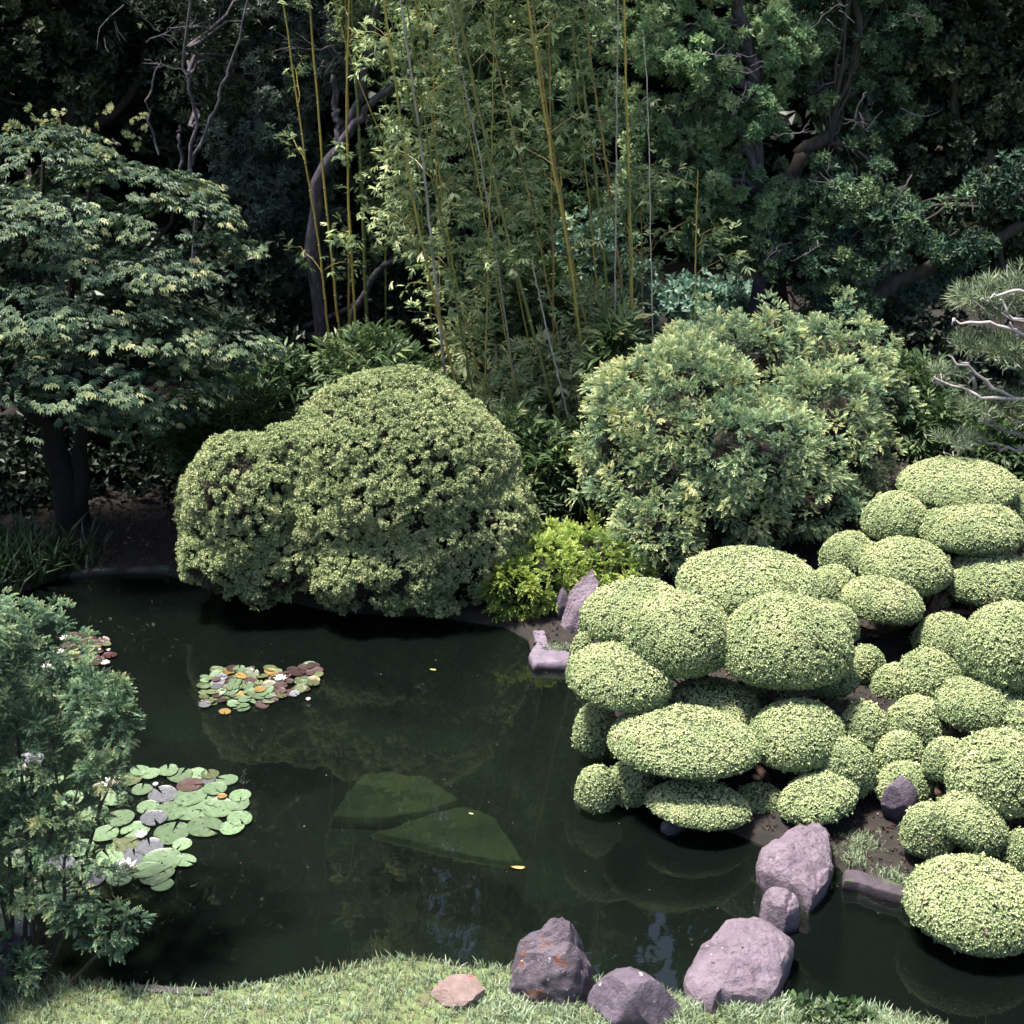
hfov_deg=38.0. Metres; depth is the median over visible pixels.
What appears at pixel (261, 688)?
lily pad
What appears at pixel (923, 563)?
cloud pruned shrub
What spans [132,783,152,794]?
lily pad
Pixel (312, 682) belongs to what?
lily pad
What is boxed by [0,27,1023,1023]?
ground
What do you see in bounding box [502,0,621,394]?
bamboo cane
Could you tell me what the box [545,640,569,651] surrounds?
grass tuft
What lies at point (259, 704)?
lily pad
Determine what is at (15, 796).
shrub
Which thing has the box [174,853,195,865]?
lily pad
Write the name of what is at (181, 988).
edging stone
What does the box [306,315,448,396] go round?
dwarf bamboo
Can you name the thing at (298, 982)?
lawn grass
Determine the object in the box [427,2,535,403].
bamboo cane
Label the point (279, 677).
water lily flower
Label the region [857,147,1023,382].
evergreen tree
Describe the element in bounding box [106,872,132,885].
lily pad
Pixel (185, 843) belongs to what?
lily pad
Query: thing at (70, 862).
lily pad
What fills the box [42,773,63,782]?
lily pad
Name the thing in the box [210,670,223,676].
lily pad
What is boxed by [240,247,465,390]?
shade shrub
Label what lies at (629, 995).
boulder
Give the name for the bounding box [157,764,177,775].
lily pad
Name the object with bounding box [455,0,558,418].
bamboo cane
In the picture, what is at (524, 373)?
dwarf bamboo
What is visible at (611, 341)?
dwarf bamboo
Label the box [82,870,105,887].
lily pad
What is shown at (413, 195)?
bamboo cane
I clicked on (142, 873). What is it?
lily pad
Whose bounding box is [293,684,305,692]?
lily pad
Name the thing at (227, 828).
lily pad
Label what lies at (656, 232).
bamboo cane
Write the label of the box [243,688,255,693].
lily pad
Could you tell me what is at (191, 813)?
lily pad
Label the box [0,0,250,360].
evergreen tree
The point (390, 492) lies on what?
domed shrub
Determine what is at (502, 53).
bamboo cane
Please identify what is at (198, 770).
lily pad
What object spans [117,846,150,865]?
lily pad
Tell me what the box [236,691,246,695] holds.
lily pad
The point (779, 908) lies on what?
stepping stone
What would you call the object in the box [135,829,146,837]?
water lily flower
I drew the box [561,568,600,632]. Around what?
standing stone
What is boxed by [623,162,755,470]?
bamboo cane
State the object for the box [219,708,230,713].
lily pad
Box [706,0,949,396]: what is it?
evergreen tree
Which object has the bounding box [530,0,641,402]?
bamboo cane
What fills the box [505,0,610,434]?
bamboo cane
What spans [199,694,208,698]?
lily pad
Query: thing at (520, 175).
bamboo cane
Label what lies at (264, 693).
lily pad
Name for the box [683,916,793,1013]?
stepping stone
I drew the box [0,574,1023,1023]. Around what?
water
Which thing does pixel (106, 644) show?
lily pad
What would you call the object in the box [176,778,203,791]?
lily pad
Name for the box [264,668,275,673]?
lily pad
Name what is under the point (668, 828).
boulder
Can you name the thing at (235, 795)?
lily pad
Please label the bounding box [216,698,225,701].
lily pad
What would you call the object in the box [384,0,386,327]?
bamboo cane
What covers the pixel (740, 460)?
bush
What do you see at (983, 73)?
evergreen tree
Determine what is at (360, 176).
bamboo cane
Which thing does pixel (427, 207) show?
bamboo cane
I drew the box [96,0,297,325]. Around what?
slim tree
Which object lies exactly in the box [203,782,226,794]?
lily pad
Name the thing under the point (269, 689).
lily pad
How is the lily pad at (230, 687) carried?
on the water
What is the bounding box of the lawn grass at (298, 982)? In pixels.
[0,951,947,1023]
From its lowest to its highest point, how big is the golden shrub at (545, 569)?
0.904 m
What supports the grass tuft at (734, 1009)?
on the ground at (750, 828)
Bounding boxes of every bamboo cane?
[265,0,372,344]
[278,0,340,337]
[320,0,363,324]
[327,0,372,324]
[330,0,369,322]
[333,0,466,379]
[348,0,474,399]
[348,0,482,391]
[356,0,491,368]
[367,0,514,402]
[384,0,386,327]
[387,0,536,398]
[399,0,445,373]
[411,6,456,373]
[419,0,537,388]
[424,0,589,412]
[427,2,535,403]
[433,0,596,424]
[441,0,537,435]
[446,0,524,440]
[454,0,568,442]
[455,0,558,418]
[458,0,551,423]
[481,0,605,475]
[484,0,583,423]
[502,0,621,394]
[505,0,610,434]
[509,0,602,400]
[525,0,676,299]
[529,0,664,396]
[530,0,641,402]
[531,262,587,494]
[563,0,640,329]
[570,0,681,413]
[591,201,705,361]
[596,0,696,457]
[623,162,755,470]
[643,31,653,389]
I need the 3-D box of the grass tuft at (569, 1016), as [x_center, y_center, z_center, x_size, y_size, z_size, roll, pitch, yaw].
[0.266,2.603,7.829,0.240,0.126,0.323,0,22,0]
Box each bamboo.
[134,336,323,489]
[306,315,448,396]
[338,0,628,348]
[429,277,651,441]
[436,247,611,423]
[488,391,629,532]
[569,298,656,482]
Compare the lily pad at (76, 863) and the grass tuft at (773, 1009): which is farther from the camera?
the lily pad at (76, 863)
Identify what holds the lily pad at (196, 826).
on the water
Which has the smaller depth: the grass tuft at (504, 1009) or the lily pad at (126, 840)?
the grass tuft at (504, 1009)
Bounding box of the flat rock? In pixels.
[431,974,484,1007]
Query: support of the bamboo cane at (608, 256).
on the ground at (750, 828)
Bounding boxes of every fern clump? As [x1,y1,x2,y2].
[785,989,846,1023]
[813,991,878,1023]
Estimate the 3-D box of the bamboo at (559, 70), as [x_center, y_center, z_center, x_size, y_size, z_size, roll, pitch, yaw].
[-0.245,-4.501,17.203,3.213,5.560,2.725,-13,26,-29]
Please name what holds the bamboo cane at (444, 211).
on the ground at (750, 828)
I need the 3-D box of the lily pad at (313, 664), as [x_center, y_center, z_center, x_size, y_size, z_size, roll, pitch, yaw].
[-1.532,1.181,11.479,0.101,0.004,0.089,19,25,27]
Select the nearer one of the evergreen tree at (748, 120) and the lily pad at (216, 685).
the lily pad at (216, 685)
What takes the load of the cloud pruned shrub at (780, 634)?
on the ground at (750, 828)
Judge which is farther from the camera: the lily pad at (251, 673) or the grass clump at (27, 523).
the grass clump at (27, 523)
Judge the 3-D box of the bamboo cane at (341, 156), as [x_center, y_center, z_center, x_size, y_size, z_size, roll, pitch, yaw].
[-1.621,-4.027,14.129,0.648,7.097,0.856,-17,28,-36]
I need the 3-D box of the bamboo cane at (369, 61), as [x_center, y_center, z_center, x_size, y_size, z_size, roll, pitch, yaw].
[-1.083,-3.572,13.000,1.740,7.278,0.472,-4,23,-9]
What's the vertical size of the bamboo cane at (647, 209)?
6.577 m
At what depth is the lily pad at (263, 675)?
11.30 m
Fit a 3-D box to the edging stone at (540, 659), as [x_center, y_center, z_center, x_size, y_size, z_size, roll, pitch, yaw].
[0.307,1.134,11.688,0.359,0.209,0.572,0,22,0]
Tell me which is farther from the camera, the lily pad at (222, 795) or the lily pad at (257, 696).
the lily pad at (257, 696)
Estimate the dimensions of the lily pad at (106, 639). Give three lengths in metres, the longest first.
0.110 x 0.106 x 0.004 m
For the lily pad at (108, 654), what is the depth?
11.64 m
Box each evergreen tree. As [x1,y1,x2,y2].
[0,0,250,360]
[177,0,370,312]
[575,0,852,350]
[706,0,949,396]
[852,0,1023,320]
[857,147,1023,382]
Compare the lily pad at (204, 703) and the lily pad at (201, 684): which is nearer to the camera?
the lily pad at (204, 703)
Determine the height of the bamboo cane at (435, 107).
7.245 m
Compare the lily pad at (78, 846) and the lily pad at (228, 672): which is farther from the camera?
the lily pad at (228, 672)
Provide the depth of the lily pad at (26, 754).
10.27 m
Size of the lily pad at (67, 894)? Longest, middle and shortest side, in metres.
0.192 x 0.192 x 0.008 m
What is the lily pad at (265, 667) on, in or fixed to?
on the water
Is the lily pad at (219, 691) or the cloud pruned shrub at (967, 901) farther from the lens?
the lily pad at (219, 691)
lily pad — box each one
[0,912,15,931]
[4,849,24,867]
[5,777,34,788]
[6,921,36,935]
[14,880,41,896]
[14,910,29,927]
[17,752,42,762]
[34,895,55,913]
[35,881,60,893]
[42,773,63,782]
[45,855,74,870]
[55,790,82,805]
[56,886,76,903]
[59,870,88,886]
[64,839,93,856]
[73,858,98,874]
[81,805,108,820]
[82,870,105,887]
[88,783,110,796]
[90,867,113,879]
[93,639,103,643]
[93,825,118,840]
[96,849,123,866]
[98,636,109,643]
[102,642,110,645]
[103,652,116,657]
[104,791,126,804]
[105,809,134,825]
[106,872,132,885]
[110,836,139,851]
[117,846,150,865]
[119,774,141,784]
[120,821,149,837]
[130,765,148,775]
[130,862,156,877]
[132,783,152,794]
[136,837,162,854]
[137,800,159,813]
[139,864,174,884]
[140,768,159,778]
[140,810,167,825]
[141,848,181,870]
[148,785,177,801]
[150,878,173,890]
[153,822,188,844]
[154,801,186,820]
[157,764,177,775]
[167,768,192,781]
[172,798,213,819]
[172,838,191,849]
[173,785,206,805]
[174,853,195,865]
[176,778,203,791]
[186,816,222,836]
[188,767,206,778]
[196,682,209,687]
[198,775,214,784]
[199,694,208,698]
[199,701,210,706]
[201,769,218,778]
[202,798,238,816]
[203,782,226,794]
[205,689,217,693]
[205,790,224,799]
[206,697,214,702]
[210,666,223,671]
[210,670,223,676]
[210,683,222,688]
[211,678,224,683]
[214,674,227,680]
[215,688,225,695]
[215,774,237,784]
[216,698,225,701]
[217,793,226,797]
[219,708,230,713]
[220,820,244,834]
[223,670,234,673]
[224,676,233,681]
[225,691,235,694]
[225,696,235,701]
[226,665,239,670]
[226,685,238,689]
[226,796,249,809]
[227,679,240,685]
[227,700,238,706]
[227,810,251,825]
[229,789,250,800]
[233,665,244,671]
[233,702,243,708]
[235,672,248,677]
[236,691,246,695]
[237,706,249,710]
[238,695,250,701]
[242,682,253,688]
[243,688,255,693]
[246,669,258,676]
[246,677,256,682]
[253,694,264,698]
[254,680,263,684]
[254,686,265,691]
[255,691,267,695]
[255,699,269,707]
[257,674,268,677]
[262,680,276,688]
[262,686,272,692]
[263,665,276,670]
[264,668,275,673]
[268,695,278,701]
[273,681,287,687]
[274,688,285,693]
[276,693,286,697]
[287,666,297,671]
[289,690,299,695]
[291,670,305,675]
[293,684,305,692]
[295,675,309,681]
[298,664,311,669]
[306,670,314,674]
[307,676,319,680]
[307,679,319,685]
[308,662,319,667]
[311,667,322,672]
[312,671,323,676]
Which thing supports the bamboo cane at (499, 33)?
on the ground at (750, 828)
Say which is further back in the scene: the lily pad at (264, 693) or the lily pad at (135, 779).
the lily pad at (264, 693)
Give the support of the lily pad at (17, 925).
on the water
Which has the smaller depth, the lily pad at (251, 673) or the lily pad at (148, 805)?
the lily pad at (148, 805)
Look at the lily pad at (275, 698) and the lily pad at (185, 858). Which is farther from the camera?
the lily pad at (275, 698)
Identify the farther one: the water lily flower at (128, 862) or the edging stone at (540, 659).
the edging stone at (540, 659)
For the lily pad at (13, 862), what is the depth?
9.15 m
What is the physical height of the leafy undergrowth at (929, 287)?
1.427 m
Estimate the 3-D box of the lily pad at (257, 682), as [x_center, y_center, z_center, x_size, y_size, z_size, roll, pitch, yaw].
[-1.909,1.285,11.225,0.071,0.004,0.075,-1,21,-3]
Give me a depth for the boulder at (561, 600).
12.01 m
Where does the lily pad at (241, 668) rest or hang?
on the water
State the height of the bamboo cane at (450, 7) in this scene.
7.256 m
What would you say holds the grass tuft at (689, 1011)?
on the ground at (750, 828)
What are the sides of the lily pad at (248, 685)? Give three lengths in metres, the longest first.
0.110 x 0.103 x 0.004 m
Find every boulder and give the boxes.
[0,934,31,976]
[508,916,591,1007]
[554,587,567,619]
[588,966,682,1023]
[660,820,685,835]
[881,775,919,820]
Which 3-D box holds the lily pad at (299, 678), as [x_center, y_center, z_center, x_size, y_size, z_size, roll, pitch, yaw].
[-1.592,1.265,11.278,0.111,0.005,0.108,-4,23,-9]
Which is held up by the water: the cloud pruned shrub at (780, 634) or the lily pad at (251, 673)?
the lily pad at (251, 673)
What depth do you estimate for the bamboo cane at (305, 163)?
14.61 m
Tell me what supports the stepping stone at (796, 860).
in the water
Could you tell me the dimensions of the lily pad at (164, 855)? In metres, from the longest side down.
0.245 x 0.245 x 0.009 m
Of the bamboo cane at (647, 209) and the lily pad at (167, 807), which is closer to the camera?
the lily pad at (167, 807)
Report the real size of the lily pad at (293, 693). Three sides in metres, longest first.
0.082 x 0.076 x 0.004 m
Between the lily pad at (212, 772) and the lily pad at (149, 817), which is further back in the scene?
the lily pad at (212, 772)
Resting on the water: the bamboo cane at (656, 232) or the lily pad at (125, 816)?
the lily pad at (125, 816)
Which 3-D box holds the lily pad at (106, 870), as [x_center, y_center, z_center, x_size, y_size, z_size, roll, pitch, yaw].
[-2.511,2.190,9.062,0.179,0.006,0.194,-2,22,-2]
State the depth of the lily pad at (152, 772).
10.06 m
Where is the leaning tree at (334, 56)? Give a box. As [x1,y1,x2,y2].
[273,0,469,411]
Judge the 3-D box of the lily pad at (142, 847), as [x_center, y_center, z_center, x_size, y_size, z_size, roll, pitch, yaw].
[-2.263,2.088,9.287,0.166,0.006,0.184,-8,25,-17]
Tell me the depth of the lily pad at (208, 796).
9.82 m
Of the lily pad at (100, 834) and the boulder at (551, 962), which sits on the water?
the lily pad at (100, 834)
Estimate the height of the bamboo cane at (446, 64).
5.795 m
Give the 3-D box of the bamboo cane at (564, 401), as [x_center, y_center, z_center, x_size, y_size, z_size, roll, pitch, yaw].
[0.452,-1.191,13.796,0.555,2.287,0.032,0,22,0]
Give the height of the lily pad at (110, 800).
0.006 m
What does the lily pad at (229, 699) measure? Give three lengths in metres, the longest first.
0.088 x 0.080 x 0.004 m
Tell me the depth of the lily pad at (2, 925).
8.58 m
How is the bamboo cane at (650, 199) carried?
on the ground at (750, 828)
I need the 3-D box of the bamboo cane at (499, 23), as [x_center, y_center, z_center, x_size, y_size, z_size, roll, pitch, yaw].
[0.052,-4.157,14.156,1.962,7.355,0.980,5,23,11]
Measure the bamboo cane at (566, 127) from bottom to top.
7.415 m
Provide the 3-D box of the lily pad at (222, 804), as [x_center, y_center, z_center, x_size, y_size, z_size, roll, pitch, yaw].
[-1.901,1.925,9.680,0.243,0.008,0.218,8,24,16]
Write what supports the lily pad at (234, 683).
on the water
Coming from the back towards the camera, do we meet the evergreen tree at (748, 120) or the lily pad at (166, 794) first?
the evergreen tree at (748, 120)
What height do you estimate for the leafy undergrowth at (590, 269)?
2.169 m
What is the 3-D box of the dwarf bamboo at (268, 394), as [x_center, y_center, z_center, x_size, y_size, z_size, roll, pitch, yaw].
[-2.541,-0.765,13.911,1.984,1.514,1.284,-10,25,-23]
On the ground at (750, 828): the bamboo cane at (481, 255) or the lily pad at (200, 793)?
the bamboo cane at (481, 255)
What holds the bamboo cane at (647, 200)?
on the ground at (750, 828)
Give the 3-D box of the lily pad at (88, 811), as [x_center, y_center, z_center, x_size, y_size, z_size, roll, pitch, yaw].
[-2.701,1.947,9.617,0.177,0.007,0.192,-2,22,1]
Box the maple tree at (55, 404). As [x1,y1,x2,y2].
[0,102,287,530]
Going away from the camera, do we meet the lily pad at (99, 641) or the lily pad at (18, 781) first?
the lily pad at (18, 781)
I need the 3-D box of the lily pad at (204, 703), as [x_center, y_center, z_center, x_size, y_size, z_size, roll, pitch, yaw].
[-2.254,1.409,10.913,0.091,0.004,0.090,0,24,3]
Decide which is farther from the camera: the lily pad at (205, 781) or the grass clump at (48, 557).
the grass clump at (48, 557)
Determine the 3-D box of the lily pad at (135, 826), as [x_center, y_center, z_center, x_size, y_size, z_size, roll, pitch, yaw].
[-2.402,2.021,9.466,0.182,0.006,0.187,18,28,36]
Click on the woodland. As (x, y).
(796, 118)
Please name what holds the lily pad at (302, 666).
on the water
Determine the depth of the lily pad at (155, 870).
9.02 m
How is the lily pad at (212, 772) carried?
on the water
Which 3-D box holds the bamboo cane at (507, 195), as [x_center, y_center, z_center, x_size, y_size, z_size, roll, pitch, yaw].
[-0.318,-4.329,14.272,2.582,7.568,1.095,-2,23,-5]
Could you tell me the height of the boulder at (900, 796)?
0.340 m
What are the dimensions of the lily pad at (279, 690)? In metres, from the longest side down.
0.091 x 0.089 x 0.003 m
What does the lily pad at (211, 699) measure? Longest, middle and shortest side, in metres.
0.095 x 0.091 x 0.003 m
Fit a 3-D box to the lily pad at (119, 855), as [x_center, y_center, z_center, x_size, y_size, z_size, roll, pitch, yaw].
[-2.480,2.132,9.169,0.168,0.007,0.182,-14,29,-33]
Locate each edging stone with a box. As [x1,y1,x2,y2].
[68,567,118,577]
[126,565,172,573]
[131,984,211,996]
[528,630,568,670]
[841,869,903,907]
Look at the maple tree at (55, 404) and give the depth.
12.47 m
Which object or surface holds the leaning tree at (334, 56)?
on the ground at (750, 828)
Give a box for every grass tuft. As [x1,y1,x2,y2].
[469,983,545,1023]
[544,995,583,1023]
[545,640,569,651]
[575,1002,617,1023]
[664,992,716,1023]
[715,999,767,1023]
[745,990,807,1023]
[832,835,869,868]
[834,828,891,862]
[865,862,906,886]
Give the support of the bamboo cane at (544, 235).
on the ground at (750, 828)
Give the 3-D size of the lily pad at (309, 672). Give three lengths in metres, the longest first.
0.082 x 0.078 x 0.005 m
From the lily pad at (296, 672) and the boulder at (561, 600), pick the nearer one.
the lily pad at (296, 672)
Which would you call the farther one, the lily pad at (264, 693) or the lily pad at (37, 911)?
the lily pad at (264, 693)
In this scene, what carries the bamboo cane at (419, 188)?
on the ground at (750, 828)
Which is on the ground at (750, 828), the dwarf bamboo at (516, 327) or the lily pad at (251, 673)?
the dwarf bamboo at (516, 327)
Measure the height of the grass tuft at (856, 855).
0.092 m
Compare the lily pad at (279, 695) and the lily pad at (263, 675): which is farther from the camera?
the lily pad at (263, 675)
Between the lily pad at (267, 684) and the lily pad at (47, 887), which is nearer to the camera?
the lily pad at (47, 887)
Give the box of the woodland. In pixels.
[0,0,1023,313]
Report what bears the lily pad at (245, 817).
on the water
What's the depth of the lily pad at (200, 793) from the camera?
9.81 m
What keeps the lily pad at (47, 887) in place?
on the water
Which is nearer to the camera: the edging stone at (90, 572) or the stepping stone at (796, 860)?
the stepping stone at (796, 860)
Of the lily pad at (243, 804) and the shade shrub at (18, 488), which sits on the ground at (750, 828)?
the shade shrub at (18, 488)
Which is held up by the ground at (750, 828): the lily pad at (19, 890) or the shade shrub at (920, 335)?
the shade shrub at (920, 335)
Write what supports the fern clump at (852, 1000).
on the ground at (750, 828)
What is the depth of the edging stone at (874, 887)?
8.83 m
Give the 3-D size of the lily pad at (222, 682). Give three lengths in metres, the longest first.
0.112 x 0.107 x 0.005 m
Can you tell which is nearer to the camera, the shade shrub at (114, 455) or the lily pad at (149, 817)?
the lily pad at (149, 817)
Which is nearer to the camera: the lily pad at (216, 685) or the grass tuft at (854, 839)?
the grass tuft at (854, 839)
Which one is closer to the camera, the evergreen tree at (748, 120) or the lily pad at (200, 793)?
the lily pad at (200, 793)
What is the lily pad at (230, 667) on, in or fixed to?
on the water
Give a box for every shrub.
[0,179,304,409]
[0,404,52,519]
[0,586,155,1002]
[1,382,197,507]
[172,363,541,618]
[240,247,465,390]
[478,507,664,622]
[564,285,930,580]
[565,545,889,831]
[788,285,1023,424]
[815,454,1023,699]
[873,598,1023,957]
[877,345,1023,481]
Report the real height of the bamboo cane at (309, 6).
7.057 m
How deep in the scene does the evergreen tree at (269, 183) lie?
15.12 m
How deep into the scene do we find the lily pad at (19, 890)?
8.89 m
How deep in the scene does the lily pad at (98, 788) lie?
9.90 m
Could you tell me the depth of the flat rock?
7.92 m
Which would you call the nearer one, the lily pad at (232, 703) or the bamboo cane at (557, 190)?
the lily pad at (232, 703)
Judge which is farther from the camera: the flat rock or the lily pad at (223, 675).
the lily pad at (223, 675)
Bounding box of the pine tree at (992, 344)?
[922,254,1023,456]
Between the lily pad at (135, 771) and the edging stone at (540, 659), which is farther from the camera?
the edging stone at (540, 659)
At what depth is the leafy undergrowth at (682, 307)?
16.54 m
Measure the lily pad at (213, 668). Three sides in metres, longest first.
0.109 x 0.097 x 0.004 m
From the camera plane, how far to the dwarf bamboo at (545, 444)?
13.48 m
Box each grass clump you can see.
[0,505,74,580]
[0,512,112,587]
[0,532,39,596]
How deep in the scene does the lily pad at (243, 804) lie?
9.72 m
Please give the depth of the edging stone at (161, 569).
13.05 m
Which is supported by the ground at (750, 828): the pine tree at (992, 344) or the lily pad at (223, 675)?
the pine tree at (992, 344)
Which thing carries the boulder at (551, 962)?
on the ground at (750, 828)
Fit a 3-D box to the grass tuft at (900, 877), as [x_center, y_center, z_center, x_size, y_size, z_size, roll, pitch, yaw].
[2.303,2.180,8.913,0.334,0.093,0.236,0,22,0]
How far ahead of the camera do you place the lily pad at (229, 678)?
11.29 m
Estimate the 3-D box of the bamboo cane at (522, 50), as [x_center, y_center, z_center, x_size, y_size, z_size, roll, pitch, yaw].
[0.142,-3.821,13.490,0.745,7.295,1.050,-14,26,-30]
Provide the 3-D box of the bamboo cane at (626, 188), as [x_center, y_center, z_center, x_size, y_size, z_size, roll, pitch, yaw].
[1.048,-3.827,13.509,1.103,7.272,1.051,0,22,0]
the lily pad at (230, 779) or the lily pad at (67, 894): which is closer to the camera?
the lily pad at (67, 894)
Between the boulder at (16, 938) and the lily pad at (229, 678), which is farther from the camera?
the lily pad at (229, 678)
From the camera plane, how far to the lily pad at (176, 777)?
10.04 m
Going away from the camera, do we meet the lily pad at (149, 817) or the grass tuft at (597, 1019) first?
the grass tuft at (597, 1019)
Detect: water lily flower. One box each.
[115,858,137,872]
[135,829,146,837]
[274,674,286,680]
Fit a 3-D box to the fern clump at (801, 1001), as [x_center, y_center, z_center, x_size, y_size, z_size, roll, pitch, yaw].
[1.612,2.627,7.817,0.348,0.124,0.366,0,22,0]
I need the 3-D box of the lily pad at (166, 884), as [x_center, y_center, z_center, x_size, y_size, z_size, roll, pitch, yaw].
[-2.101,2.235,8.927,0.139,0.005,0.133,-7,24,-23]
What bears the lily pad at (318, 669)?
on the water
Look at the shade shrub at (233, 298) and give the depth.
14.86 m
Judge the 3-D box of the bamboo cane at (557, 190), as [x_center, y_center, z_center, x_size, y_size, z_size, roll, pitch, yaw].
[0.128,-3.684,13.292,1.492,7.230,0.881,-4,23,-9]
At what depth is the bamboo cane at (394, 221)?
14.23 m
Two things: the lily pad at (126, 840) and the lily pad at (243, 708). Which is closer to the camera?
the lily pad at (126, 840)
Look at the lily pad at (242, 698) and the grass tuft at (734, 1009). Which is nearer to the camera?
the grass tuft at (734, 1009)
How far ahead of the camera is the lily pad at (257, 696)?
11.01 m
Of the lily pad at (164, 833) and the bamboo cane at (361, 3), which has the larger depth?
the bamboo cane at (361, 3)
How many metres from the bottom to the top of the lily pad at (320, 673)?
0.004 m
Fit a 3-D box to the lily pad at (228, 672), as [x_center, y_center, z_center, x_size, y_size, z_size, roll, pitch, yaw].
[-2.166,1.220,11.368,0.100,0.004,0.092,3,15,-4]
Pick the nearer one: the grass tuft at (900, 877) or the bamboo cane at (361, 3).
the grass tuft at (900, 877)
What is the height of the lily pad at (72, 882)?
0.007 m
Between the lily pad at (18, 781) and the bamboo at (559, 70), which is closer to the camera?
the lily pad at (18, 781)
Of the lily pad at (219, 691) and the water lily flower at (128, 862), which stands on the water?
the lily pad at (219, 691)
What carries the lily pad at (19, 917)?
on the water
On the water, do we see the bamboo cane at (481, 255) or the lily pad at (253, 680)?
the lily pad at (253, 680)
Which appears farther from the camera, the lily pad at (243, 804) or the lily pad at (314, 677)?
the lily pad at (314, 677)
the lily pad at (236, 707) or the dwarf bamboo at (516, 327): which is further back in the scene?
the dwarf bamboo at (516, 327)
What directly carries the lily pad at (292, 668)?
on the water
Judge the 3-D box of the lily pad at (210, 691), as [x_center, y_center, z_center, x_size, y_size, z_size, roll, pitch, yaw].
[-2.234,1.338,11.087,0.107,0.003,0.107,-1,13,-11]
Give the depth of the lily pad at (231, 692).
11.06 m
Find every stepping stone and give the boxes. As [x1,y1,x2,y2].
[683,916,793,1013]
[756,822,833,912]
[759,886,799,933]
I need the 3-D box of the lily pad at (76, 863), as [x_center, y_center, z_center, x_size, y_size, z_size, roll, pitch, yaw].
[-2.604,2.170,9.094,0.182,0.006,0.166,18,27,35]
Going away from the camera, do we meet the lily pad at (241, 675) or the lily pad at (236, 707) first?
the lily pad at (236, 707)
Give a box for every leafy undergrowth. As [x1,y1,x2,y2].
[518,205,665,337]
[649,267,764,364]
[823,250,974,353]
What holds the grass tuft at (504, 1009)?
on the ground at (750, 828)
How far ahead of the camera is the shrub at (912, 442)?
13.48 m
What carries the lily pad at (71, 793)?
on the water

